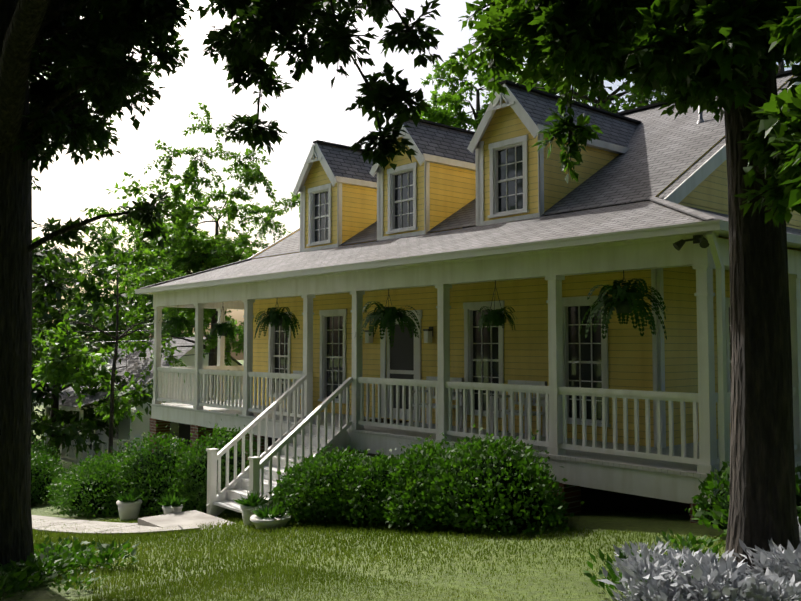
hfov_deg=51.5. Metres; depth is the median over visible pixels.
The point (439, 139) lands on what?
roofs
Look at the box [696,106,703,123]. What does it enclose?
roof vent pipes
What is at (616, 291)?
fern fronds
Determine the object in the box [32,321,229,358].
utility cables
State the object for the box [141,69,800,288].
house roof shingles
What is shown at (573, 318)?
house glass
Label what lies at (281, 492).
shrub
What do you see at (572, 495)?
porch brick piers
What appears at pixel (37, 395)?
tree
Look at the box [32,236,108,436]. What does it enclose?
tree
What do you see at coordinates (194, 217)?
tree
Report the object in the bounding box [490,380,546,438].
rocking chair
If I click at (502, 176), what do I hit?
dormer glass
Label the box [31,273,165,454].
small tree
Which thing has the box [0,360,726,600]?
lawn
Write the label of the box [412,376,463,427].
chair
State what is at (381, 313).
fern fronds
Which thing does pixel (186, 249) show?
tree
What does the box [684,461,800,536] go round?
shrub
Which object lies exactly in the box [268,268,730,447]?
house trim
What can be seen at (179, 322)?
fern fronds
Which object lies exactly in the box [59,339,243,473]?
neighbour walls
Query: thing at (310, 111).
sky
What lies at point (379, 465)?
shrub
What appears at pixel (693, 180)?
house roof rake trim
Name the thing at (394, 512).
shrub
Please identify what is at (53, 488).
shrub
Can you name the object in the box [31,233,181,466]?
tree
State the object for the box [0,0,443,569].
oak tree
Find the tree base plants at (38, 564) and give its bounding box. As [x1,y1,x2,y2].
[0,536,144,600]
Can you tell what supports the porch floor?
on the porch brick piers
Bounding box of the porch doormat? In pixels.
[364,418,408,423]
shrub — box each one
[31,434,67,499]
[31,449,65,505]
[40,440,161,517]
[43,445,131,512]
[96,419,205,516]
[156,414,263,514]
[266,444,373,523]
[283,446,387,524]
[331,443,451,528]
[375,432,480,529]
[412,424,583,535]
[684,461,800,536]
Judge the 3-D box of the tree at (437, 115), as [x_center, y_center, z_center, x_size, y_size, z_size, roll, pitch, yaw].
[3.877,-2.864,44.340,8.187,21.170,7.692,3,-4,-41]
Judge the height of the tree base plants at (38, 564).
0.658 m
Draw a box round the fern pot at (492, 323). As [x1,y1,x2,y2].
[489,315,501,325]
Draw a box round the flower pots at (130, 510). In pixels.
[116,499,290,530]
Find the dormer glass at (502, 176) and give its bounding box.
[315,145,522,241]
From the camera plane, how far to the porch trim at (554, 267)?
12.92 m
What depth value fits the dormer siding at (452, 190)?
17.24 m
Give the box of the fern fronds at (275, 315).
[254,307,299,338]
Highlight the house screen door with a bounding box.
[390,324,413,409]
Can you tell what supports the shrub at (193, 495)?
on the lawn at (678, 524)
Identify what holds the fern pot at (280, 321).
hanging from the fern hanger
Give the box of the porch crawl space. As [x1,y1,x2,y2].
[179,423,689,514]
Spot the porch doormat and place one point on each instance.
(382, 420)
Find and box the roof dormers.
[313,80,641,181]
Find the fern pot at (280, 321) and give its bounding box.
[271,318,282,325]
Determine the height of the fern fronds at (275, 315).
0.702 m
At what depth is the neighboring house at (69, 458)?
36.41 m
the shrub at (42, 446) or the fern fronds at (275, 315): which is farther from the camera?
the shrub at (42, 446)
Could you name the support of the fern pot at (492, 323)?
attached to the fern hanger
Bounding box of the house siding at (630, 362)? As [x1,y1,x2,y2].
[252,76,800,446]
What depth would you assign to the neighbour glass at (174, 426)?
38.29 m
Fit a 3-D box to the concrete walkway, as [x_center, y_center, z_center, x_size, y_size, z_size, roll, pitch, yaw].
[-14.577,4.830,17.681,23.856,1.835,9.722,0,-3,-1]
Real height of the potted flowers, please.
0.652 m
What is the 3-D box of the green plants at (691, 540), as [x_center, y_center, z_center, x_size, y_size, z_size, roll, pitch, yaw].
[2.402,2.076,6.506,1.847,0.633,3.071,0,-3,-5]
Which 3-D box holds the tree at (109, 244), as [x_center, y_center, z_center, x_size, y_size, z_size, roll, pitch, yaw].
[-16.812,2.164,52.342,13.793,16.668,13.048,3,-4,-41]
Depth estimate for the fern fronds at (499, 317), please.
12.90 m
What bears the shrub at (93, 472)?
on the lawn at (678, 524)
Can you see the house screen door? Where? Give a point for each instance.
(402, 353)
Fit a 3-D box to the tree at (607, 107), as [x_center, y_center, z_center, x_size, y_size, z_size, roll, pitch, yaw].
[9.068,-4.302,39.493,10.031,21.963,12.442,3,-4,-41]
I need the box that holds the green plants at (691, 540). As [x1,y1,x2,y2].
[583,528,800,600]
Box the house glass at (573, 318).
[274,305,730,419]
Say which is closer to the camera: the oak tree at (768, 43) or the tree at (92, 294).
the oak tree at (768, 43)
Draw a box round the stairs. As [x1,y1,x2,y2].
[206,375,352,516]
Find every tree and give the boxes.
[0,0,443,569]
[31,217,98,446]
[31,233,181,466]
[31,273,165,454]
[32,216,211,350]
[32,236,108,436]
[78,171,259,346]
[109,102,299,400]
[301,0,800,599]
[410,48,525,131]
[474,49,674,111]
[613,58,795,112]
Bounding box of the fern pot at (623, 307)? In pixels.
[614,301,632,312]
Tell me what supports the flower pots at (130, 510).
on the lawn at (678, 524)
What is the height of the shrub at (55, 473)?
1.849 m
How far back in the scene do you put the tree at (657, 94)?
35.25 m
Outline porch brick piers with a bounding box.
[149,418,800,522]
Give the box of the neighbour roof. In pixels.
[43,337,241,407]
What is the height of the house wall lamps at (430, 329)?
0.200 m
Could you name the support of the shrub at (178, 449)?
on the lawn at (678, 524)
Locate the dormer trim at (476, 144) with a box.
[293,83,629,251]
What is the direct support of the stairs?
on the lawn at (678, 524)
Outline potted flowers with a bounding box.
[116,486,288,518]
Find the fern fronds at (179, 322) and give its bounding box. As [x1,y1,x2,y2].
[159,316,194,335]
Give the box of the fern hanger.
[490,280,502,312]
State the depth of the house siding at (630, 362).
14.71 m
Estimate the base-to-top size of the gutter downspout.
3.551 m
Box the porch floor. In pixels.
[150,399,800,478]
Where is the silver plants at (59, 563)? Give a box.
[4,552,98,590]
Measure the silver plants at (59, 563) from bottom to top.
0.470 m
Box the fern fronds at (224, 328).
[208,322,237,339]
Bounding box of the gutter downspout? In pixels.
[134,219,800,489]
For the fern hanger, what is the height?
0.551 m
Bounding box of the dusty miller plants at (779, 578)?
[598,522,800,600]
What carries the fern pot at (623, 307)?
attached to the fern hanger
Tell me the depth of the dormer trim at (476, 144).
17.09 m
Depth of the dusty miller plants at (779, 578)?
5.53 m
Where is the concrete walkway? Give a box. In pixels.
[32,510,233,534]
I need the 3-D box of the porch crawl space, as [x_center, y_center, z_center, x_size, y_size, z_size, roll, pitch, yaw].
[2.613,4.910,19.561,9.500,4.440,15.190,3,-4,-41]
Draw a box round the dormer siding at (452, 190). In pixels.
[304,99,618,247]
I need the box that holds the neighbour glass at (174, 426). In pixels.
[71,407,178,449]
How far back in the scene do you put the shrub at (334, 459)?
12.88 m
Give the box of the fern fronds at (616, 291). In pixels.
[580,279,666,339]
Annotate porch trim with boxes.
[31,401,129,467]
[144,231,800,504]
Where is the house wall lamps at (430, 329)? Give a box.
[364,327,432,336]
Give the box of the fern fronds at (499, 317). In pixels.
[477,306,515,330]
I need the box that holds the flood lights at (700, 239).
[673,235,709,250]
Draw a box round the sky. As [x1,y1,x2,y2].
[29,0,799,359]
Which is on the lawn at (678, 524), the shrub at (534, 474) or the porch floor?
the shrub at (534, 474)
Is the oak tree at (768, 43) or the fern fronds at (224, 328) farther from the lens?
the fern fronds at (224, 328)
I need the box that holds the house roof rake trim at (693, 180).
[248,82,800,259]
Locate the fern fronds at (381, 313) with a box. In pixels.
[355,301,421,346]

